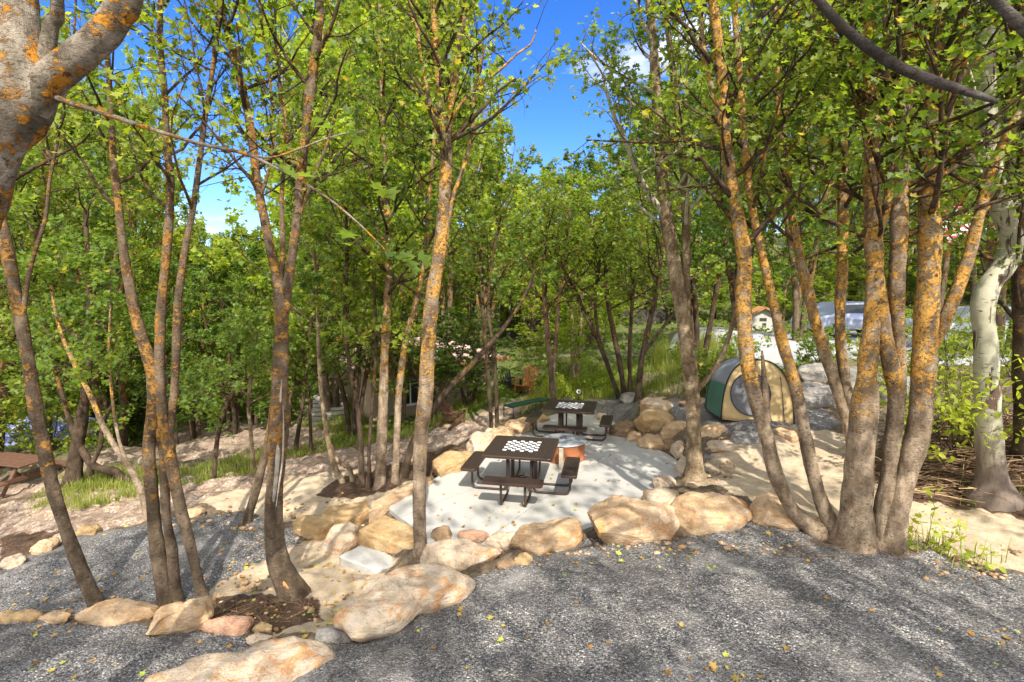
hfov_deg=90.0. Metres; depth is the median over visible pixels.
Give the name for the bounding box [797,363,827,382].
boulder
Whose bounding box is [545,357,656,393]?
grass
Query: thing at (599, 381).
shrub
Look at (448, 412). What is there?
adirondack chair
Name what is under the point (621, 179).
background maple
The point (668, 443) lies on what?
boulder
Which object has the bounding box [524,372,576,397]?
shrub
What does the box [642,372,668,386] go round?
boulder
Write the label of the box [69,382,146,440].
shrub
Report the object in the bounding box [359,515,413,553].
stone slab
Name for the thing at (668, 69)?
background maple
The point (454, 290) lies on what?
background maple
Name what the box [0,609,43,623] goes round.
boulder
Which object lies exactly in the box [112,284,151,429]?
background maple
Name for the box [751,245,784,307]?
background maple
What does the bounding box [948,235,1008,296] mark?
background maple
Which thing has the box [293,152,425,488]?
maple tree
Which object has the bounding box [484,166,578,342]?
background maple
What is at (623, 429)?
boulder
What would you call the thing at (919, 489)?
brush pile
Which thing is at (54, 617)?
boulder
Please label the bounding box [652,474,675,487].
boulder
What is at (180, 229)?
background maple
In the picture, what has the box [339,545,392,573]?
stone slab
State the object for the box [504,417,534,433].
boulder
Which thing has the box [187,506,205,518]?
boulder
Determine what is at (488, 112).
background maple
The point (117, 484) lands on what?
grass
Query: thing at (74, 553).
maple tree
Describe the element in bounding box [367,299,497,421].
background maple
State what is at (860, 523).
maple tree
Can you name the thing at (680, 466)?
stone slab
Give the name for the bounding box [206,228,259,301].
background maple
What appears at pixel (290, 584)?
maple tree
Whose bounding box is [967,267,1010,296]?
background maple
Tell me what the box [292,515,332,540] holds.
boulder
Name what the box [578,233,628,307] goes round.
background maple
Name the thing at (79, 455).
maple tree
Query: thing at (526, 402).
bench
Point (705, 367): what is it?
shrub
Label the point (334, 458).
maple tree
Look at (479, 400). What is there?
grass
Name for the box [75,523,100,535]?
boulder
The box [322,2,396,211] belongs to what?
background maple
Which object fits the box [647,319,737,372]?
bush
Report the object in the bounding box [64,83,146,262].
background maple
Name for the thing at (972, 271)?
background maple
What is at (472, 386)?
background maple
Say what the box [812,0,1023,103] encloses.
overhanging limb
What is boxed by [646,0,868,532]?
maple tree
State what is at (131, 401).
background maple
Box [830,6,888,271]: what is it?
background maple
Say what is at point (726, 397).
tent
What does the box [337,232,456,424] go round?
background maple
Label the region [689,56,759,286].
background maple
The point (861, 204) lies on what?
background maple
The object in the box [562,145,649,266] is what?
background maple
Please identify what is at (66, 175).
background maple
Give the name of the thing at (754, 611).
gravel bed
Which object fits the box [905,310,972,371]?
shrub
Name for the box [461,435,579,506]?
picnic table
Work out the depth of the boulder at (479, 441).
11.35 m
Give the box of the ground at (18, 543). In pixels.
[0,229,1023,639]
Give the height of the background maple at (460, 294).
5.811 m
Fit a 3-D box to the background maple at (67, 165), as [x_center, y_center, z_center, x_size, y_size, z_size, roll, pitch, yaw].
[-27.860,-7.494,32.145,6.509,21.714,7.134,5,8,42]
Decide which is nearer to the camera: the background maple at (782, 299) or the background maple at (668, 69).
the background maple at (782, 299)
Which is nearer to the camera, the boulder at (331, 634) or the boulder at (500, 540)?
the boulder at (331, 634)
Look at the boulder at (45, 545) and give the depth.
7.92 m
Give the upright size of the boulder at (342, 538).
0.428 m
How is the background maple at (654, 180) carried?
on the ground at (18, 543)
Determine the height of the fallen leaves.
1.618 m
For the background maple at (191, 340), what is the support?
on the ground at (18, 543)
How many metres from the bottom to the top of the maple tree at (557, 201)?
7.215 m
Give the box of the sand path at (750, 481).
[188,368,1023,636]
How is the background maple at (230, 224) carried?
on the ground at (18, 543)
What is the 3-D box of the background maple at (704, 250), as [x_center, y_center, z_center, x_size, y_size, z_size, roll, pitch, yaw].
[5.788,-3.456,16.698,5.086,9.555,5.704,-3,6,-26]
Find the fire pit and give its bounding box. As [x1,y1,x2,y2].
[542,433,585,467]
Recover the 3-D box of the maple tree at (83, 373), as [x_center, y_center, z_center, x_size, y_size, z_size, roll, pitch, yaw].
[-7.604,0.620,9.672,3.039,5.491,2.299,3,6,24]
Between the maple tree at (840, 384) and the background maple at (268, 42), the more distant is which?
the background maple at (268, 42)
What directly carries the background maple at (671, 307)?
on the ground at (18, 543)
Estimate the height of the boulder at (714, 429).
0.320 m
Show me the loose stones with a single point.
(679, 549)
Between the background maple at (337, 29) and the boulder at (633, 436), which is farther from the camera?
the background maple at (337, 29)
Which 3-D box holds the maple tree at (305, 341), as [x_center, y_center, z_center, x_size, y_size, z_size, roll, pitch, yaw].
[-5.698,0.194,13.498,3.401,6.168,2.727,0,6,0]
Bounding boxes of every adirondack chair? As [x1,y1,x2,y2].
[435,400,467,430]
[498,367,522,392]
[512,365,539,396]
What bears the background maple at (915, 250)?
on the ground at (18, 543)
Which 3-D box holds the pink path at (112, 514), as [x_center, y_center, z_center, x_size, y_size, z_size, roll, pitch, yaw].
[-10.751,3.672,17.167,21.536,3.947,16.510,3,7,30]
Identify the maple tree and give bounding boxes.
[0,0,183,607]
[0,0,431,276]
[0,131,86,450]
[0,151,138,487]
[9,228,155,519]
[40,0,315,606]
[113,0,403,602]
[166,316,298,478]
[196,302,293,471]
[239,422,267,525]
[248,233,366,452]
[257,158,361,482]
[274,0,493,490]
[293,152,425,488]
[345,0,560,558]
[399,232,562,479]
[404,114,573,427]
[487,161,618,398]
[525,217,647,398]
[545,0,862,540]
[565,165,697,393]
[597,158,757,402]
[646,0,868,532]
[667,0,990,442]
[704,0,1023,553]
[728,0,1023,556]
[823,0,1023,461]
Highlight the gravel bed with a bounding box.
[0,397,1023,681]
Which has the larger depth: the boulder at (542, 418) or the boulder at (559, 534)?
the boulder at (542, 418)
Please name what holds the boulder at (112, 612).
on the ground at (18, 543)
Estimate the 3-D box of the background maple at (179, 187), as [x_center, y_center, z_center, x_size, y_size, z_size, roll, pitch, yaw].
[-18.382,-3.360,24.821,5.979,17.241,6.832,3,7,28]
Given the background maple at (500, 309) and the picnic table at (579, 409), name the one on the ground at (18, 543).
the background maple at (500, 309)
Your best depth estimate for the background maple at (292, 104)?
26.79 m
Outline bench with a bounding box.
[503,397,548,417]
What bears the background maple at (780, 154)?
on the ground at (18, 543)
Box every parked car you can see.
[790,301,912,337]
[908,306,1010,349]
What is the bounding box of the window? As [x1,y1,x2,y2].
[394,379,417,407]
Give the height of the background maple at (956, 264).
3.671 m
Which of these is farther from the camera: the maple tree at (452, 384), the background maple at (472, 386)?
the background maple at (472, 386)
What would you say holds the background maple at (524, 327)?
on the ground at (18, 543)
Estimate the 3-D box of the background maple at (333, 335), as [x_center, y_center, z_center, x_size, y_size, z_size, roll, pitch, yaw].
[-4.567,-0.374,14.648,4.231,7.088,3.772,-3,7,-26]
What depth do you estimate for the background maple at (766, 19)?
41.25 m
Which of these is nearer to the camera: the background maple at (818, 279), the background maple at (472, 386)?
the background maple at (472, 386)
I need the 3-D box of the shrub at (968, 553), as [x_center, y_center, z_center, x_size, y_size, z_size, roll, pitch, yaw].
[5.135,2.224,6.116,0.604,0.891,1.056,-2,6,-22]
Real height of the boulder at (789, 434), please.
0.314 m
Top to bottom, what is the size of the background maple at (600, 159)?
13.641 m
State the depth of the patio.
9.10 m
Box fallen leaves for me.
[12,444,1023,681]
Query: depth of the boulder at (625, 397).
14.69 m
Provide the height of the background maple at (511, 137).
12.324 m
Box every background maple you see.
[0,88,116,413]
[0,88,208,446]
[0,140,156,446]
[0,146,109,411]
[0,154,212,445]
[9,105,96,220]
[14,207,143,434]
[16,64,167,415]
[17,76,108,188]
[58,259,146,440]
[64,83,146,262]
[65,101,188,281]
[67,105,195,425]
[92,246,223,443]
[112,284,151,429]
[113,231,248,440]
[114,43,201,244]
[130,91,185,263]
[134,214,232,421]
[148,269,226,417]
[166,270,288,434]
[168,225,279,404]
[176,225,211,264]
[178,241,302,425]
[188,0,447,411]
[188,267,260,412]
[195,242,237,351]
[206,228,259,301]
[223,218,249,270]
[223,260,348,427]
[229,250,315,405]
[241,228,263,269]
[242,237,312,378]
[250,0,360,263]
[260,0,401,392]
[262,0,366,385]
[266,46,319,235]
[271,200,422,435]
[284,0,457,345]
[289,267,357,394]
[313,0,502,336]
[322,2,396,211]
[326,0,423,342]
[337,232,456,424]
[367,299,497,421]
[369,0,464,296]
[371,0,537,338]
[393,13,476,338]
[414,313,523,406]
[432,55,504,326]
[437,261,477,343]
[438,247,497,345]
[439,116,546,350]
[445,3,499,300]
[461,148,536,331]
[463,170,523,295]
[480,236,525,337]
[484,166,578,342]
[485,140,514,238]
[495,262,554,333]
[506,271,585,346]
[519,236,567,333]
[524,170,635,377]
[527,168,595,300]
[535,263,643,342]
[537,157,636,335]
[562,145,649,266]
[572,164,601,261]
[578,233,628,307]
[590,267,647,323]
[594,133,642,279]
[594,143,636,219]
[597,59,807,360]
[597,84,709,309]
[608,69,688,286]
[612,241,667,309]
[629,88,657,232]
[638,260,697,323]
[651,43,740,294]
[662,37,736,222]
[663,58,691,94]
[664,240,725,317]
[665,100,812,330]
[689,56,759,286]
[690,50,737,256]
[694,244,733,319]
[700,257,765,318]
[704,0,822,304]
[719,0,916,340]
[730,0,782,245]
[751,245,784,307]
[752,254,820,321]
[758,12,827,278]
[765,6,795,252]
[776,3,862,300]
[777,227,836,311]
[796,3,876,275]
[805,1,918,300]
[809,246,866,299]
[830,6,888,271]
[832,260,908,300]
[847,225,943,288]
[853,11,1006,311]
[858,3,920,285]
[878,9,1016,354]
[880,113,949,270]
[886,262,947,305]
[906,247,969,300]
[910,26,1005,261]
[910,249,1006,303]
[914,15,1014,297]
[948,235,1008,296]
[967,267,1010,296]
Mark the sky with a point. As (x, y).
(555, 122)
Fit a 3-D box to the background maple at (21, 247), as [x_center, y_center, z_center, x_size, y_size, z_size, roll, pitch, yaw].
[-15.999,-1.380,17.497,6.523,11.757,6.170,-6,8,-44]
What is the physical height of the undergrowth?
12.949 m
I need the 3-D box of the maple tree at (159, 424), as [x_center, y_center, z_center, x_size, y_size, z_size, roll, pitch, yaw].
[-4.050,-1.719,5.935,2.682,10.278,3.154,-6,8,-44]
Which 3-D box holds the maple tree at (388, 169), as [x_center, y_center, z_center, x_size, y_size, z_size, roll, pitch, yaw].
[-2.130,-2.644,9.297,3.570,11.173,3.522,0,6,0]
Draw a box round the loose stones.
[2,419,1021,631]
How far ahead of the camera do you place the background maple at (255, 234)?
24.82 m
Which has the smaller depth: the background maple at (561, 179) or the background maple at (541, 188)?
the background maple at (561, 179)
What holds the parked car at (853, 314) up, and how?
on the road
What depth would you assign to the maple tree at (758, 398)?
6.05 m
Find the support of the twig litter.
on the ground at (18, 543)
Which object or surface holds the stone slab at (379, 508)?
on the ground at (18, 543)
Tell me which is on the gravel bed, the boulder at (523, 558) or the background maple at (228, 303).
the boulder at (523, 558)
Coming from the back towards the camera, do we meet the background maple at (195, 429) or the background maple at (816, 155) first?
the background maple at (816, 155)
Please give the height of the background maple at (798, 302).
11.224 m
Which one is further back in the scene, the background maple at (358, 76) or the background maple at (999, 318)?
the background maple at (358, 76)
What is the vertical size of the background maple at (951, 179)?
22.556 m
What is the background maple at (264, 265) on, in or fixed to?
on the ground at (18, 543)
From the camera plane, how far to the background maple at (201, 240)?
43.34 m
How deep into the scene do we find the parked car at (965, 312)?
17.03 m
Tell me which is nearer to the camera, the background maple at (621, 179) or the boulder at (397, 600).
the boulder at (397, 600)
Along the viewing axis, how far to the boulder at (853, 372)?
12.36 m
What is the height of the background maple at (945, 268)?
16.808 m
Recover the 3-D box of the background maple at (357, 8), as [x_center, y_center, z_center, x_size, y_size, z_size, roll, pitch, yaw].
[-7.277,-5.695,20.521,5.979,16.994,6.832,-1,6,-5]
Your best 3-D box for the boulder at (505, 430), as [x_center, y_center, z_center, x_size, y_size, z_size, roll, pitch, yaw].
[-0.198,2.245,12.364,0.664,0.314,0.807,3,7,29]
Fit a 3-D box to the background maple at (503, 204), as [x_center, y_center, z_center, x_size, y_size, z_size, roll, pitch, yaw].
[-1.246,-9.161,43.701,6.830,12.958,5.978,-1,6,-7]
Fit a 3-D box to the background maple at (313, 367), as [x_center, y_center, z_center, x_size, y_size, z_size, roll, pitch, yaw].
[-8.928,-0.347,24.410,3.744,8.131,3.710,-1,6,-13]
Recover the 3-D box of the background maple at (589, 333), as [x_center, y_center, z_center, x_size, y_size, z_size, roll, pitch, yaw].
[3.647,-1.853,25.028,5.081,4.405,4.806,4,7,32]
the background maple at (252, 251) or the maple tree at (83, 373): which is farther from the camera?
the background maple at (252, 251)
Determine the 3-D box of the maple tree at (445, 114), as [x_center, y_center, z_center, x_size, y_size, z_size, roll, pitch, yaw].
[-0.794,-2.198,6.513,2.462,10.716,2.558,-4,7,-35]
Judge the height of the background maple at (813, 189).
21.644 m
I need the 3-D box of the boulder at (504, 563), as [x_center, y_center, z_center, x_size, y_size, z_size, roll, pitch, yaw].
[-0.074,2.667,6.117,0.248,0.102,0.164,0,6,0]
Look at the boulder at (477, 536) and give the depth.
7.27 m
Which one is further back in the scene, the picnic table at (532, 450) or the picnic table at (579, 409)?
the picnic table at (579, 409)
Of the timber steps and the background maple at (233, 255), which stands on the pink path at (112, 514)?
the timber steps
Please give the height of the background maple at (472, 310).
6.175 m
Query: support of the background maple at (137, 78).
on the ground at (18, 543)
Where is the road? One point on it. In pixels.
(771, 353)
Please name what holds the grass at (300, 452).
on the pink path at (112, 514)
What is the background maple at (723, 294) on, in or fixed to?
on the ground at (18, 543)
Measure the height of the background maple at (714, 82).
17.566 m
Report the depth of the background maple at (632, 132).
56.63 m
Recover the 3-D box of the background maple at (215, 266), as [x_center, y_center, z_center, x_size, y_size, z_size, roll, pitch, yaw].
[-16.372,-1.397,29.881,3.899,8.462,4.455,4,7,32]
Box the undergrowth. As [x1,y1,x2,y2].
[4,263,1010,457]
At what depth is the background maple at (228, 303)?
24.67 m
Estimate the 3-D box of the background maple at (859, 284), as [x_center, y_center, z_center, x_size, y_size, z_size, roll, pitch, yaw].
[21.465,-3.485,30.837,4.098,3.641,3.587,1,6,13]
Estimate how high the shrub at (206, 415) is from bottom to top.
3.743 m
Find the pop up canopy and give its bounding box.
[5,412,98,445]
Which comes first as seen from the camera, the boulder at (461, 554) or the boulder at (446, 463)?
the boulder at (461, 554)
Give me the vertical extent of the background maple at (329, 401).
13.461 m
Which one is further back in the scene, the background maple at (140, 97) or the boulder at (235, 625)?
the background maple at (140, 97)
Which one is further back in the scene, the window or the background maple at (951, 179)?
the background maple at (951, 179)
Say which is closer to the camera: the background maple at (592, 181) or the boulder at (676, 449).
the boulder at (676, 449)
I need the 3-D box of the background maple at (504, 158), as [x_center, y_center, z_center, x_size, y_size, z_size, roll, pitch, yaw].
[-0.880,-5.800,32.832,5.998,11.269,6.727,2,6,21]
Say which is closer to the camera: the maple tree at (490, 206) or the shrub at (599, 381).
the maple tree at (490, 206)
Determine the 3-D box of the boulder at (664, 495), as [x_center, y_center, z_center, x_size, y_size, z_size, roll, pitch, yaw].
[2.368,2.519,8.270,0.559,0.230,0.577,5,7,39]
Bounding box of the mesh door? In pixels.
[730,374,770,415]
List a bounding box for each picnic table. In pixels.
[0,451,66,499]
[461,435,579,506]
[525,399,612,440]
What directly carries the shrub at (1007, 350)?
on the ground at (18, 543)
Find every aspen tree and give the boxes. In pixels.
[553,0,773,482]
[888,0,1023,511]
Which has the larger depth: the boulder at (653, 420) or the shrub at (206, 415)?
the shrub at (206, 415)
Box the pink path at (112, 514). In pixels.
[0,387,546,557]
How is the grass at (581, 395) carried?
on the ground at (18, 543)
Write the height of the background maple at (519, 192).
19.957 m
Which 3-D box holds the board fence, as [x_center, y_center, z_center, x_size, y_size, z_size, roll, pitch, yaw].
[4.345,-0.916,30.116,9.325,2.040,0.132,0,6,0]
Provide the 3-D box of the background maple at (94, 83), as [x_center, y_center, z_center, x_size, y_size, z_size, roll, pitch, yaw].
[-20.887,-3.852,25.583,7.255,18.832,7.670,0,6,-3]
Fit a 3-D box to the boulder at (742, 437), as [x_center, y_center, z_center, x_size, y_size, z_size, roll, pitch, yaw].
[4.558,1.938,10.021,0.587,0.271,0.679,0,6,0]
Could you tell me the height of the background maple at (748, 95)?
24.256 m
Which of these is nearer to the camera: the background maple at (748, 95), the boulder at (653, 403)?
the boulder at (653, 403)
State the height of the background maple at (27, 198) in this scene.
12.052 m
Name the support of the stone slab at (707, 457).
on the ground at (18, 543)
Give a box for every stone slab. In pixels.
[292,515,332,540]
[322,501,368,525]
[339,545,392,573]
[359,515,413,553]
[369,479,434,523]
[675,454,685,477]
[704,453,713,461]
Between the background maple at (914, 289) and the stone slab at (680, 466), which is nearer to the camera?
the stone slab at (680, 466)
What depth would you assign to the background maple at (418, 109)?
31.07 m
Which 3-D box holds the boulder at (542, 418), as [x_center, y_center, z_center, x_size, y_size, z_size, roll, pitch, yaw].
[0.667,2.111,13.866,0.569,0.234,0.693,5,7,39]
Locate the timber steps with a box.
[312,393,346,424]
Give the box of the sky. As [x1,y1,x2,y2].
[39,0,986,249]
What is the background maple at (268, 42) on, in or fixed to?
on the ground at (18, 543)
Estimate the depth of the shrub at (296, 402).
18.09 m
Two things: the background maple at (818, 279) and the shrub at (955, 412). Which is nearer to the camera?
the shrub at (955, 412)
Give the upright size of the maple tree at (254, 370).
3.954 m
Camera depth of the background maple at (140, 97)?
59.69 m
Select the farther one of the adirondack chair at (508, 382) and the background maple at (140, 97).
the background maple at (140, 97)
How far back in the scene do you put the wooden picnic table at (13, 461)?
12.16 m
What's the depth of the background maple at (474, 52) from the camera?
40.82 m
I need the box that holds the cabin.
[328,337,508,422]
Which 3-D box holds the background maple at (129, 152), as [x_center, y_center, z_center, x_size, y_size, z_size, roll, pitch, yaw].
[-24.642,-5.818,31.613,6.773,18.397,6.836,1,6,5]
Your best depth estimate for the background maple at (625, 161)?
31.17 m
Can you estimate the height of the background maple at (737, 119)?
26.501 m
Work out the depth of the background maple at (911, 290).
30.74 m
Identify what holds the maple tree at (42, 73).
on the gravel bed
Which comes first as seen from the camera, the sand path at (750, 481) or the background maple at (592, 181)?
the sand path at (750, 481)
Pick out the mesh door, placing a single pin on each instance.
(738, 395)
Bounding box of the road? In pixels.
[662,326,1008,369]
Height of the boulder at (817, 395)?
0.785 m
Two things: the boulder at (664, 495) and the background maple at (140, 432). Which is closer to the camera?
the boulder at (664, 495)
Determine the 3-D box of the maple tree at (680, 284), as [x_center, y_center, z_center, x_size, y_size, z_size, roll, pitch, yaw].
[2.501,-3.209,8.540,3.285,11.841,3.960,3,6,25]
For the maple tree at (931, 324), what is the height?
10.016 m
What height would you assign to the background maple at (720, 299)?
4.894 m
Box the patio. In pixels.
[389,413,678,545]
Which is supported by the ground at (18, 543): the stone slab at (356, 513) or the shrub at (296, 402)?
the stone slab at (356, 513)
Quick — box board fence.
[507,308,665,338]
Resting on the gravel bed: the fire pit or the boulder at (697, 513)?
the boulder at (697, 513)
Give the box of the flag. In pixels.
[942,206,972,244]
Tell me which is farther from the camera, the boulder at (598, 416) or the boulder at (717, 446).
the boulder at (598, 416)
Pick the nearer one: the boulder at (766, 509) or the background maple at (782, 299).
the boulder at (766, 509)
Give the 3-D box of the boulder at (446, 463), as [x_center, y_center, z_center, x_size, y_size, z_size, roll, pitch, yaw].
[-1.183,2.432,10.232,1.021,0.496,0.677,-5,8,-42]
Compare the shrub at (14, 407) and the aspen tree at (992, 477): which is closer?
the aspen tree at (992, 477)
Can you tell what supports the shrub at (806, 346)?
on the ground at (18, 543)
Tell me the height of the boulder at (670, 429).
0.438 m
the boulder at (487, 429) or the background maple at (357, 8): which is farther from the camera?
the background maple at (357, 8)
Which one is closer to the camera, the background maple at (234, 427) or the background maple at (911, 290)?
the background maple at (234, 427)
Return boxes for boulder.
[0,553,26,569]
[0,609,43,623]
[29,537,59,554]
[37,610,70,624]
[74,598,158,626]
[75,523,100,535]
[144,636,335,681]
[146,596,213,634]
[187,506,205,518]
[201,615,254,635]
[246,632,276,645]
[252,621,271,634]
[315,625,352,643]
[317,522,359,557]
[333,562,474,642]
[420,538,500,570]
[430,525,451,540]
[432,450,472,476]
[458,529,489,542]
[466,431,494,452]
[484,424,494,431]
[484,531,515,551]
[489,426,514,435]
[496,558,515,569]
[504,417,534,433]
[510,517,582,555]
[514,552,532,564]
[537,414,549,422]
[587,495,679,544]
[595,413,606,419]
[608,421,636,437]
[620,392,634,402]
[626,431,641,441]
[634,408,673,432]
[638,434,666,449]
[640,396,672,413]
[641,487,678,503]
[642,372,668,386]
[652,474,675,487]
[660,420,685,439]
[663,438,673,449]
[670,440,683,458]
[670,491,751,535]
[701,422,728,437]
[706,440,737,452]
[730,431,760,444]
[749,492,800,530]
[772,425,798,442]
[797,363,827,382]
[801,380,835,408]
[828,366,856,387]
[877,372,909,403]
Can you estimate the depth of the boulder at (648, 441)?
11.41 m
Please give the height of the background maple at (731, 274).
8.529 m
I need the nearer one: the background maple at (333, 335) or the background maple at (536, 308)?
the background maple at (333, 335)
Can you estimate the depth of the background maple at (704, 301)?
29.78 m
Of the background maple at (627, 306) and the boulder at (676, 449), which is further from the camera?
the background maple at (627, 306)
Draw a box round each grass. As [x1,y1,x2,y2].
[22,444,286,514]
[287,419,434,456]
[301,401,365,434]
[429,379,528,426]
[518,372,620,409]
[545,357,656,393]
[640,353,714,398]
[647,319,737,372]
[907,519,1011,567]
[953,475,1022,514]
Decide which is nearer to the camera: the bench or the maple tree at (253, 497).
the maple tree at (253, 497)
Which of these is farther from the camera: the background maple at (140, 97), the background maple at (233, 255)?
the background maple at (140, 97)
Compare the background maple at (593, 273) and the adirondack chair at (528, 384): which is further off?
the background maple at (593, 273)
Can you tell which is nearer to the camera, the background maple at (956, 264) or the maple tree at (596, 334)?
the maple tree at (596, 334)
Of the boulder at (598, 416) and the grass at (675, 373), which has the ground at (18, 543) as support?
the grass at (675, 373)
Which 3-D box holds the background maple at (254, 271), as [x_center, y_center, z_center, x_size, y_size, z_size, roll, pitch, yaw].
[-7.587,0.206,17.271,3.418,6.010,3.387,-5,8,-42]
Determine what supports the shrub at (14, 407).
on the ground at (18, 543)
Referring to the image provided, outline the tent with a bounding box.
[704,357,794,423]
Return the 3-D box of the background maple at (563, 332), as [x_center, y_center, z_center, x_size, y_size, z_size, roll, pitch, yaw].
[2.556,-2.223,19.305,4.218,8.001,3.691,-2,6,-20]
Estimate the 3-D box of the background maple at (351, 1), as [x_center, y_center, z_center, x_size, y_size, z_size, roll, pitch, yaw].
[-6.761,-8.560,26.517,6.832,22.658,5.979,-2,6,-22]
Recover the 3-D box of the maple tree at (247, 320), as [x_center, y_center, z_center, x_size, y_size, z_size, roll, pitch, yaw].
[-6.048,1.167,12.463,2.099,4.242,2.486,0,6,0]
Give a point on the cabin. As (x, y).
(411, 402)
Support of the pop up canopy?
on the ground at (18, 543)
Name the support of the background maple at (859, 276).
on the ground at (18, 543)
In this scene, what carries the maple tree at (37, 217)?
on the ground at (18, 543)
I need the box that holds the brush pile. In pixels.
[875,401,1023,516]
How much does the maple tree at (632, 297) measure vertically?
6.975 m
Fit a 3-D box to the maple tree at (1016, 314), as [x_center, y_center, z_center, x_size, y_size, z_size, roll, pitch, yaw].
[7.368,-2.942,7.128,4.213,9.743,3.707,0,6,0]
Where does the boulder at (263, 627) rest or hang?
on the sand path at (750, 481)
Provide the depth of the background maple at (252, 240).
30.91 m
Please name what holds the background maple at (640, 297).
on the ground at (18, 543)
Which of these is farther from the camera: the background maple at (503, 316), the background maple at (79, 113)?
the background maple at (503, 316)
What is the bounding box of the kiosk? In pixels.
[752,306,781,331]
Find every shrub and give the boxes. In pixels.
[0,346,134,467]
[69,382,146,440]
[167,372,260,430]
[235,374,318,423]
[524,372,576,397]
[574,363,619,393]
[667,334,759,389]
[706,323,776,361]
[788,307,852,364]
[815,237,1023,462]
[848,305,946,364]
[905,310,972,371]
[907,483,1005,572]
[938,296,1012,376]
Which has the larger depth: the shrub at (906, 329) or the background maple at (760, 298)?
the background maple at (760, 298)
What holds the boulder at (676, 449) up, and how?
on the ground at (18, 543)
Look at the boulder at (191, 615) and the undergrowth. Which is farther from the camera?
the undergrowth
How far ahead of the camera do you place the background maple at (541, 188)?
34.61 m
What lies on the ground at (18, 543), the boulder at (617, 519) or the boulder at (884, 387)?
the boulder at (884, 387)
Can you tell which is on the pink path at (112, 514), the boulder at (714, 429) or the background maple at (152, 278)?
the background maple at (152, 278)
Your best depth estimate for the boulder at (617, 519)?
6.64 m
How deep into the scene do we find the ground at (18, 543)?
10.54 m
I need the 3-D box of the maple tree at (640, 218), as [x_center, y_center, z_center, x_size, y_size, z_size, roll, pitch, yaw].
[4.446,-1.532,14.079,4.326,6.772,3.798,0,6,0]
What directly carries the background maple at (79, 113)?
on the ground at (18, 543)
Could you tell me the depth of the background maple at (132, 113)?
22.05 m
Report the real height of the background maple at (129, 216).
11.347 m
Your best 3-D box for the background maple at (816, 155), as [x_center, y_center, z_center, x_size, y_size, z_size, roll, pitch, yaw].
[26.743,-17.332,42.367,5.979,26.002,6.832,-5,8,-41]
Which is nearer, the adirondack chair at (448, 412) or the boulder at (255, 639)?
the boulder at (255, 639)
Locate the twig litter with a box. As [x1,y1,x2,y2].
[11,408,951,625]
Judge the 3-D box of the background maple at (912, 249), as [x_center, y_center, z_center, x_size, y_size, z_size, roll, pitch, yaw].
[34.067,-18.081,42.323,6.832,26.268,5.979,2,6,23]
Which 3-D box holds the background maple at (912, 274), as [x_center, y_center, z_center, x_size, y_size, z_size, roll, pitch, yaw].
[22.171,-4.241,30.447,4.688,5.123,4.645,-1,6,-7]
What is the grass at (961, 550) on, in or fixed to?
on the sand path at (750, 481)
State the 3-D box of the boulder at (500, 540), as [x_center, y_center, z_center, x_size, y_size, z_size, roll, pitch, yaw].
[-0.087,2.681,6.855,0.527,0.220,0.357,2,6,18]
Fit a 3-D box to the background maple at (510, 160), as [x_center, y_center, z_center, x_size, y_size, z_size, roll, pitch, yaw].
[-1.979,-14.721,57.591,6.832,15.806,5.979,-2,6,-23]
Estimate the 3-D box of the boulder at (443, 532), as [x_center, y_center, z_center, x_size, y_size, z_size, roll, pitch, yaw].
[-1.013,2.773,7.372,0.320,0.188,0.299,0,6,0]
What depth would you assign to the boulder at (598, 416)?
14.00 m
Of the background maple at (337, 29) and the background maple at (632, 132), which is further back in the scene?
the background maple at (632, 132)
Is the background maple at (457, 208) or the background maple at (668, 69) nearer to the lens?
the background maple at (457, 208)
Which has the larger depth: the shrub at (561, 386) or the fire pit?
the shrub at (561, 386)
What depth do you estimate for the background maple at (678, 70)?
57.20 m
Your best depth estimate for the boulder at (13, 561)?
7.43 m
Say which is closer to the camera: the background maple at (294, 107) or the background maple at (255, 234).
the background maple at (255, 234)
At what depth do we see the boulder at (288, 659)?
4.34 m

